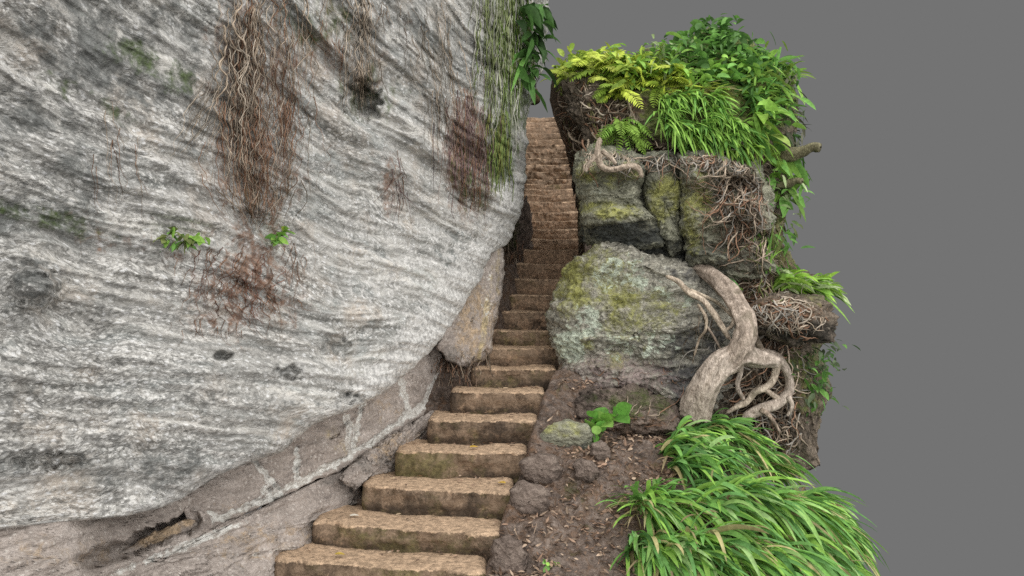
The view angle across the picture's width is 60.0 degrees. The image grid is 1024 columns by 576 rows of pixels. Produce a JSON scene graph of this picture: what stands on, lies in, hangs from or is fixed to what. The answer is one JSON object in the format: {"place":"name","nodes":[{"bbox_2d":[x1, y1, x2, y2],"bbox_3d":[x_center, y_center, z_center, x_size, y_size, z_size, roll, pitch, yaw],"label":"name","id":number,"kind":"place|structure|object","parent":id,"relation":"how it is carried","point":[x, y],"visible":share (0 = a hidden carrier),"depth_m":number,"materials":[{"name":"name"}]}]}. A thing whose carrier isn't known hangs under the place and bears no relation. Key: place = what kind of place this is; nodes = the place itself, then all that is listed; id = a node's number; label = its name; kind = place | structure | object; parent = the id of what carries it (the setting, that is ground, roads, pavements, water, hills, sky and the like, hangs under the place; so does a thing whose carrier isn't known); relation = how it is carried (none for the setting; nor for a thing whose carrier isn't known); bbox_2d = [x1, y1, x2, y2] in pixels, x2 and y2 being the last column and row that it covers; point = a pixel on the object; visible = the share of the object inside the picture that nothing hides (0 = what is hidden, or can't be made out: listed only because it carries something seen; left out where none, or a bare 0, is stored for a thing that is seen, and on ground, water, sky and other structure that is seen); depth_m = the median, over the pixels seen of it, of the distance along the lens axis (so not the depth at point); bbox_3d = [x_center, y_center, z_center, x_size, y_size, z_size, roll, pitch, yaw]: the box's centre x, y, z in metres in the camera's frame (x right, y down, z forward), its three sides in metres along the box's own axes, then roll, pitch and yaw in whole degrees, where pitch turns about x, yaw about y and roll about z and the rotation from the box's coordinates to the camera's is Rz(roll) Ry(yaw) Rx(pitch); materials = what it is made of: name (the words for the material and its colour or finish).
{"place":"outdoors","nodes":[
{"label":"outdoors","id":0,"kind":"place"},
{"bbox_2d":[0,0,549,528],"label":"cliff","id":1,"kind":"structure","parent":0,"point":[120,394],"depth_m":5.32,"materials":[{"name":"grey stone"}]},
{"bbox_2d":[91,101,146,219],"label":"hanging roots","id":2,"kind":"object","parent":1,"relation":"hanging from","point":[140,181],"visible":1,"depth_m":4.65,"materials":[{"name":"brown plant"}]},
{"bbox_2d":[153,226,209,253],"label":"cliff plant","id":3,"kind":"object","parent":1,"relation":"attached to","point":[189,241],"visible":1,"depth_m":5.14,"materials":[{"name":"green plant"}]},
{"bbox_2d":[162,77,225,170],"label":"hanging roots","id":4,"kind":"object","parent":1,"relation":"hanging from","point":[198,115],"visible":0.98,"depth_m":5.22,"materials":[{"name":"brown plant"}]},
{"bbox_2d":[167,243,315,344],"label":"hanging roots","id":5,"kind":"object","parent":1,"relation":"attached to","point":[247,288],"visible":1,"depth_m":5.66,"materials":[{"name":"brown plant"}]},
{"bbox_2d":[198,0,330,244],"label":"hanging roots","id":6,"kind":"object","parent":1,"relation":"hanging from","point":[244,58],"visible":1,"depth_m":5.59,"materials":[{"name":"brown plant"}]},
{"bbox_2d":[264,226,295,245],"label":"cliff plant","id":7,"kind":"object","parent":1,"relation":"attached to","point":[279,239],"visible":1,"depth_m":5.86,"materials":[{"name":"green plant"}]},
{"bbox_2d":[278,0,427,118],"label":"hanging roots","id":8,"kind":"object","parent":1,"relation":"hanging from","point":[363,33],"visible":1,"depth_m":6.48,"materials":[{"name":"brown plant"}]},
{"bbox_2d":[374,3,501,227],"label":"hanging roots","id":9,"kind":"object","parent":1,"relation":"hanging from","point":[469,141],"visible":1,"depth_m":7.85,"materials":[{"name":"brown plant"}]},
{"bbox_2d":[468,0,535,201],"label":"hanging moss","id":10,"kind":"object","parent":1,"relation":"hanging from","point":[505,26],"visible":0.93,"depth_m":8.56,"materials":[{"name":"green plant"}]},
{"bbox_2d":[502,52,535,91],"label":"strap leaf plant","id":11,"kind":"object","parent":1,"relation":"attached to","point":[522,63],"visible":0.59,"depth_m":8.90,"materials":[{"name":"green plant"}]},
{"bbox_2d":[531,88,539,104],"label":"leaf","id":12,"kind":"object","parent":1,"relation":"attached to","point":[537,100],"visible":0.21,"depth_m":11.87,"materials":[{"name":"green plant"}]},
{"bbox_2d":[515,0,559,112],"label":"overhanging foliage","id":13,"kind":"object","parent":1,"relation":"attached to","point":[536,14],"visible":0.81,"depth_m":9.00,"materials":[{"name":"green plant"}]},
{"bbox_2d":[261,132,772,575],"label":"ground","id":14,"kind":"structure","parent":0,"point":[561,397],"depth_m":6.80,"materials":[{"name":"soil"}]},
{"bbox_2d":[0,469,361,575],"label":"rock ledge","id":15,"kind":"object","parent":14,"relation":"on","point":[256,542],"visible":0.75,"depth_m":5.71,"materials":[{"name":"stone"}]},
{"bbox_2d":[119,519,197,553],"bbox_3d":[-2.385,1.652,5.761,0.249,0.192,0.780,0,0,36],"label":"weathered rock","id":16,"kind":"object","parent":15,"relation":"on","point":[168,532],"visible":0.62,"depth_m":5.76,"materials":[{"name":"stone"}]},
{"bbox_2d":[183,346,444,525],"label":"stone wall","id":17,"kind":"structure","parent":15,"relation":"on","point":[330,446],"depth_m":6.97,"materials":[{"name":"grey stone"}]},
{"bbox_2d":[339,410,433,493],"bbox_3d":[-1.048,1.425,7.769,0.418,0.580,1.752,0,0,26],"label":"rubble edge","id":18,"kind":"object","parent":14,"relation":"on","point":[356,474],"visible":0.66,"depth_m":7.40,"materials":[{"name":"stone"}]},
{"bbox_2d":[274,117,581,575],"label":"staircase","id":19,"kind":"structure","parent":14,"relation":"on","point":[369,533],"depth_m":7.29,"materials":[{"name":"stone"}]},
{"bbox_2d":[327,248,567,560],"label":"step litter","id":20,"kind":"object","parent":19,"relation":"on","point":[467,445],"visible":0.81,"depth_m":7.50,"materials":[{"name":"brown plant"}]},
{"bbox_2d":[436,248,504,366],"bbox_3d":[-0.412,0.170,8.953,0.588,1.265,1.508,0,0,32],"label":"rock slab","id":21,"kind":"object","parent":14,"relation":"on","point":[469,333],"visible":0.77,"depth_m":8.62,"materials":[{"name":"stone"}]},
{"bbox_2d":[429,348,493,390],"bbox_3d":[-0.548,0.751,8.601,0.765,0.481,0.802,0,0,0],"label":"root mat","id":22,"kind":"object","parent":21,"relation":"hanging from","point":[464,376],"visible":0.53,"depth_m":8.43,"materials":[{"name":"brown plant"}]},
{"bbox_2d":[489,534,528,574],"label":"stone","id":23,"kind":"object","parent":14,"relation":"on","point":[508,553],"visible":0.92,"depth_m":5.99,"materials":[{"name":"stone"}]},
{"bbox_2d":[509,480,549,514],"bbox_3d":[0.132,1.574,6.620,0.307,0.304,0.352,0,0,0],"label":"stone","id":24,"kind":"object","parent":14,"relation":"on","point":[526,497],"visible":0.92,"depth_m":6.47,"materials":[{"name":"stone"}]},
{"bbox_2d":[519,453,562,485],"bbox_3d":[0.227,1.433,6.976,0.353,0.293,0.324,0,0,0],"label":"stone","id":25,"kind":"object","parent":14,"relation":"on","point":[541,468],"visible":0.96,"depth_m":6.83,"materials":[{"name":"stone"}]},
{"bbox_2d":[543,559,559,571],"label":"seedling","id":26,"kind":"object","parent":14,"relation":"on","point":[547,567],"visible":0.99,"depth_m":5.93,"materials":[{"name":"green plant"}]},
{"bbox_2d":[540,419,594,449],"bbox_3d":[0.447,1.259,7.486,0.511,0.310,0.373,0,0,0],"label":"stone","id":27,"kind":"object","parent":14,"relation":"on","point":[567,432],"visible":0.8,"depth_m":7.33,"materials":[{"name":"grey stone"}]},
{"bbox_2d":[572,458,599,483],"bbox_3d":[0.569,1.410,6.886,0.219,0.205,0.300,0,0,0],"label":"stone","id":28,"kind":"object","parent":14,"relation":"on","point":[586,471],"visible":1,"depth_m":6.76,"materials":[{"name":"stone"}]},
{"bbox_2d":[488,368,708,575],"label":"leaf litter","id":29,"kind":"object","parent":14,"relation":"on","point":[632,438],"visible":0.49,"depth_m":6.62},
{"bbox_2d":[590,440,610,460],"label":"stone","id":30,"kind":"object","parent":14,"relation":"on","point":[599,450],"visible":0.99,"depth_m":6.99,"materials":[{"name":"stone"}]},
{"bbox_2d":[585,402,631,441],"bbox_3d":[0.777,1.149,7.455,0.446,0.394,0.299,0,0,0],"label":"sapling","id":31,"kind":"object","parent":14,"relation":"on","point":[603,419],"visible":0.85,"depth_m":7.42,"materials":[{"name":"green plant"}]},
{"bbox_2d":[596,484,643,526],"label":"strap leaf clump","id":32,"kind":"object","parent":14,"relation":"on","point":[624,503],"visible":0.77,"depth_m":6.53,"materials":[{"name":"green plant"}]},
{"bbox_2d":[573,383,683,436],"bbox_3d":[1.026,1.131,8.088,1.130,0.521,0.979,0,0,0],"label":"mossy ledge","id":33,"kind":"object","parent":14,"relation":"on","point":[589,399],"visible":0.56,"depth_m":7.80,"materials":[{"name":"stone"}]},
{"bbox_2d":[606,385,683,432],"bbox_3d":[1.233,1.086,7.946,1.016,0.393,0.549,0,0,-18],"label":"root mat","id":34,"kind":"object","parent":33,"relation":"on","point":[637,412],"visible":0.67,"depth_m":7.71,"materials":[{"name":"brown plant"}]},
{"bbox_2d":[544,241,735,412],"bbox_3d":[1.388,0.436,8.907,2.155,1.840,1.705,0,0,0],"label":"boulder","id":35,"kind":"object","parent":14,"relation":"on","point":[612,312],"visible":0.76,"depth_m":8.25,"materials":[{"name":"grey stone"}]},
{"bbox_2d":[594,306,745,407],"bbox_3d":[1.528,0.619,8.155,1.611,0.913,0.560,0,0,-10],"label":"root mat","id":36,"kind":"object","parent":35,"relation":"hanging from","point":[702,338],"visible":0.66,"depth_m":8.19,"materials":[{"name":"brown plant"}]},
{"bbox_2d":[665,264,794,431],"bbox_3d":[1.966,0.512,8.027,1.082,1.627,0.879,0,0,21],"label":"tree root","id":37,"kind":"object","parent":35,"relation":"on","point":[720,365],"visible":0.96,"depth_m":7.84,"materials":[{"name":"brown plant"}]},
{"bbox_2d":[610,508,848,575],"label":"strap leaf clump","id":38,"kind":"object","parent":14,"relation":"on","point":[717,551],"visible":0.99,"depth_m":5.97,"materials":[{"name":"green plant"}]},
{"bbox_2d":[599,457,877,575],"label":"strap leaf clump","id":39,"kind":"object","parent":14,"relation":"on","point":[742,498],"visible":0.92,"depth_m":6.45,"materials":[{"name":"green plant"}]},
{"bbox_2d":[655,408,822,490],"bbox_3d":[1.924,1.667,7.722,1.150,1.174,2.572,0,0,39],"label":"strap leaf clump","id":40,"kind":"object","parent":14,"relation":"on","point":[718,437],"visible":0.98,"depth_m":7.45,"materials":[{"name":"green plant"}]},
{"bbox_2d":[776,512,889,575],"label":"strap leaf clump","id":41,"kind":"object","parent":14,"relation":"on","point":[838,554],"visible":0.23,"depth_m":6.59,"materials":[{"name":"green plant"}]},
{"bbox_2d":[502,195,533,265],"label":"dirt bank","id":42,"kind":"structure","parent":0,"point":[522,231],"depth_m":11.37,"materials":[{"name":"soil"}]},
{"bbox_2d":[503,239,528,265],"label":"root mat","id":43,"kind":"object","parent":42,"relation":"attached to","point":[513,254],"visible":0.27,"depth_m":10.87,"materials":[{"name":"brown plant"}]},
{"bbox_2d":[550,73,604,254],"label":"earth wall","id":44,"kind":"structure","parent":0,"point":[554,102],"depth_m":11.97,"materials":[{"name":"brown soil"}]},
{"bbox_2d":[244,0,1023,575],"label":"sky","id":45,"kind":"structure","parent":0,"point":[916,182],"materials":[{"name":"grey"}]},
{"bbox_2d":[572,143,776,281],"bbox_3d":[1.710,-0.751,8.951,2.231,1.490,1.686,0,0,0],"label":"rock outcrop","id":46,"kind":"object","parent":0,"point":[646,214],"visible":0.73,"depth_m":8.38,"materials":[{"name":"grey stone"}]},
{"bbox_2d":[585,137,643,177],"bbox_3d":[0.935,-1.194,8.120,0.542,0.370,0.065,0,0,0],"label":"exposed root","id":47,"kind":"object","parent":46,"relation":"on","point":[597,156],"visible":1,"depth_m":8.10,"materials":[{"name":"brown plant"}]},
{"bbox_2d":[592,117,651,154],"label":"fern","id":48,"kind":"object","parent":46,"relation":"on","point":[624,127],"visible":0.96,"depth_m":8.63,"materials":[{"name":"green plant"}]},
{"bbox_2d":[568,125,772,217],"bbox_3d":[1.730,-1.167,9.363,2.168,1.055,2.694,0,0,0],"label":"root mat","id":49,"kind":"object","parent":46,"relation":"attached to","point":[736,172],"visible":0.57,"depth_m":8.29,"materials":[{"name":"brown plant"}]},
{"bbox_2d":[560,27,798,175],"bbox_3d":[1.851,-2.043,9.828,2.684,1.904,2.479,0,0,0],"label":"earth mound","id":50,"kind":"object","parent":46,"relation":"on","point":[573,109],"visible":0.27,"depth_m":8.88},
{"bbox_2d":[549,55,597,79],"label":"fern","id":51,"kind":"object","parent":50,"relation":"on","point":[577,64],"visible":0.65,"depth_m":9.35,"materials":[{"name":"green plant"}]},
{"bbox_2d":[540,42,618,94],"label":"leafy plant","id":52,"kind":"object","parent":50,"relation":"on","point":[582,54],"visible":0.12,"depth_m":10.11,"materials":[{"name":"green plant"}]},
{"bbox_2d":[553,71,646,186],"bbox_3d":[0.716,-2.078,11.081,0.745,2.248,5.610,0,0,-6],"label":"root mat","id":53,"kind":"object","parent":50,"relation":"attached to","point":[601,119],"visible":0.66,"depth_m":8.98,"materials":[{"name":"brown plant"}]},
{"bbox_2d":[570,49,631,83],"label":"fern","id":54,"kind":"object","parent":50,"relation":"on","point":[598,64],"visible":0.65,"depth_m":9.14,"materials":[{"name":"green plant"}]},
{"bbox_2d":[588,75,642,108],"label":"fern","id":55,"kind":"object","parent":50,"relation":"on","point":[607,93],"visible":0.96,"depth_m":8.79,"materials":[{"name":"green plant"}]},
{"bbox_2d":[605,62,665,90],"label":"fern","id":56,"kind":"object","parent":50,"relation":"on","point":[626,69],"visible":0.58,"depth_m":8.85,"materials":[{"name":"green plant"}]},
{"bbox_2d":[598,43,692,94],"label":"leafy plant","id":57,"kind":"object","parent":50,"relation":"on","point":[634,58],"visible":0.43,"depth_m":8.87,"materials":[{"name":"green plant"}]},
{"bbox_2d":[635,43,691,106],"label":"fern","id":58,"kind":"object","parent":50,"relation":"on","point":[660,75],"visible":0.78,"depth_m":8.77,"materials":[{"name":"green plant"}]},
{"bbox_2d":[618,32,718,85],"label":"shrub","id":59,"kind":"object","parent":50,"relation":"on","point":[665,51],"visible":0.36,"depth_m":9.03,"materials":[{"name":"green plant"}]},
{"bbox_2d":[658,72,745,102],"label":"grass tuft","id":60,"kind":"object","parent":50,"relation":"on","point":[708,90],"visible":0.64,"depth_m":8.74,"materials":[{"name":"green plant"}]},
{"bbox_2d":[644,75,763,162],"bbox_3d":[1.845,-1.546,8.551,1.156,1.025,0.669,0,0,0],"label":"grass tuft","id":61,"kind":"object","parent":50,"relation":"on","point":[722,120],"visible":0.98,"depth_m":8.52,"materials":[{"name":"green plant"}]},
{"bbox_2d":[649,13,779,71],"bbox_3d":[2.119,-2.510,9.349,1.422,0.880,1.076,0,0,0],"label":"shrub","id":62,"kind":"object","parent":50,"relation":"on","point":[721,38],"visible":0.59,"depth_m":9.20,"materials":[{"name":"green plant"}]},
{"bbox_2d":[650,47,778,103],"bbox_3d":[2.046,-2.053,9.016,1.380,0.780,0.748,0,0,0],"label":"shrub","id":63,"kind":"object","parent":50,"relation":"on","point":[711,71],"visible":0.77,"depth_m":8.83,"materials":[{"name":"green plant"}]},
{"bbox_2d":[719,32,815,144],"bbox_3d":[2.603,-1.912,9.092,0.977,1.364,1.305,0,0,19],"label":"shrub","id":64,"kind":"object","parent":50,"relation":"on","point":[759,93],"visible":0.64,"depth_m":8.88,"materials":[{"name":"green plant"}]},
{"bbox_2d":[772,62,810,167],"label":"creeper","id":65,"kind":"object","parent":50,"relation":"hanging from","point":[795,136],"visible":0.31,"depth_m":9.07,"materials":[{"name":"green plant"}]},
{"bbox_2d":[665,127,779,176],"bbox_3d":[2.021,-1.266,8.488,1.143,0.608,0.563,0,0,0],"label":"grass tuft","id":66,"kind":"object","parent":46,"relation":"on","point":[695,144],"visible":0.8,"depth_m":8.49,"materials":[{"name":"green plant"}]},
{"bbox_2d":[686,174,784,313],"bbox_3d":[2.209,-0.409,8.514,0.894,1.414,1.281,0,0,26],"label":"root mat","id":67,"kind":"object","parent":46,"relation":"attached to","point":[734,221],"visible":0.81,"depth_m":8.21,"materials":[{"name":"brown plant"}]},
{"bbox_2d":[751,223,784,273],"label":"strap leaf tuft","id":68,"kind":"object","parent":46,"relation":"attached to","point":[771,241],"visible":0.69,"depth_m":8.37,"materials":[{"name":"green plant"}]},
{"bbox_2d":[731,99,806,177],"bbox_3d":[2.434,-1.383,8.761,0.861,0.835,0.750,0,0,0],"label":"broadleaf plant","id":69,"kind":"object","parent":46,"relation":"on","point":[776,136],"visible":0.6,"depth_m":8.64,"materials":[{"name":"green plant"}]},
{"bbox_2d":[754,203,814,274],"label":"creeper","id":70,"kind":"object","parent":46,"relation":"hanging from","point":[794,235],"visible":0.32,"depth_m":8.48,"materials":[{"name":"green plant"}]},
{"bbox_2d":[780,142,821,161],"bbox_3d":[2.819,-1.324,8.664,0.394,0.177,0.126,0,0,30],"label":"branch stub","id":71,"kind":"object","parent":46,"relation":"attached to","point":[799,152],"visible":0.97,"depth_m":8.63,"materials":[{"name":"brown plant"}]},
{"bbox_2d":[712,172,831,476],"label":"earth bank","id":72,"kind":"structure","parent":0,"point":[809,454],"depth_m":8.46,"materials":[{"name":"brown soil"}]},
{"bbox_2d":[718,310,818,456],"bbox_3d":[2.579,0.941,8.285,1.505,1.561,0.779,0,0,-32],"label":"root mat","id":73,"kind":"object","parent":72,"relation":"attached to","point":[784,424],"visible":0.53,"depth_m":8.28,"materials":[{"name":"brown plant"}]},
{"bbox_2d":[763,146,810,220],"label":"broadleaf plant","id":74,"kind":"object","parent":72,"relation":"attached to","point":[782,166],"visible":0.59,"depth_m":8.69,"materials":[{"name":"green plant"}]},
{"bbox_2d":[776,177,803,187],"bbox_3d":[2.721,-1.027,8.688,0.265,0.102,0.094,0,0,34],"label":"branch stub","id":75,"kind":"object","parent":72,"relation":"attached to","point":[791,182],"visible":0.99,"depth_m":8.66,"materials":[{"name":"brown plant"}]},
{"bbox_2d":[771,168,814,227],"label":"creeper","id":76,"kind":"object","parent":72,"relation":"attached to","point":[789,206],"visible":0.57,"depth_m":8.68,"materials":[{"name":"green plant"}]},
{"bbox_2d":[750,288,838,346],"bbox_3d":[2.632,0.274,8.354,0.872,0.542,1.106,0,0,12],"label":"rock","id":77,"kind":"object","parent":72,"relation":"attached to","point":[824,310],"visible":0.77,"depth_m":8.00,"materials":[{"name":"grey stone"}]},
{"bbox_2d":[733,274,828,352],"bbox_3d":[2.529,0.221,8.353,0.991,0.862,1.222,0,0,0],"label":"root mat","id":78,"kind":"object","parent":77,"relation":"attached to","point":[787,306],"visible":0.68,"depth_m":7.87,"materials":[{"name":"brown plant"}]},
{"bbox_2d":[772,268,854,321],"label":"strap leaf tuft","id":79,"kind":"object","parent":77,"relation":"on","point":[821,284],"visible":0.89,"depth_m":8.42,"materials":[{"name":"green plant"}]},
{"bbox_2d":[784,330,860,422],"bbox_3d":[2.945,0.812,8.585,0.568,0.950,1.102,0,0,40],"label":"creeper","id":80,"kind":"object","parent":72,"relation":"on","point":[821,382],"visible":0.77,"depth_m":8.48,"materials":[{"name":"green plant"}]}
]}

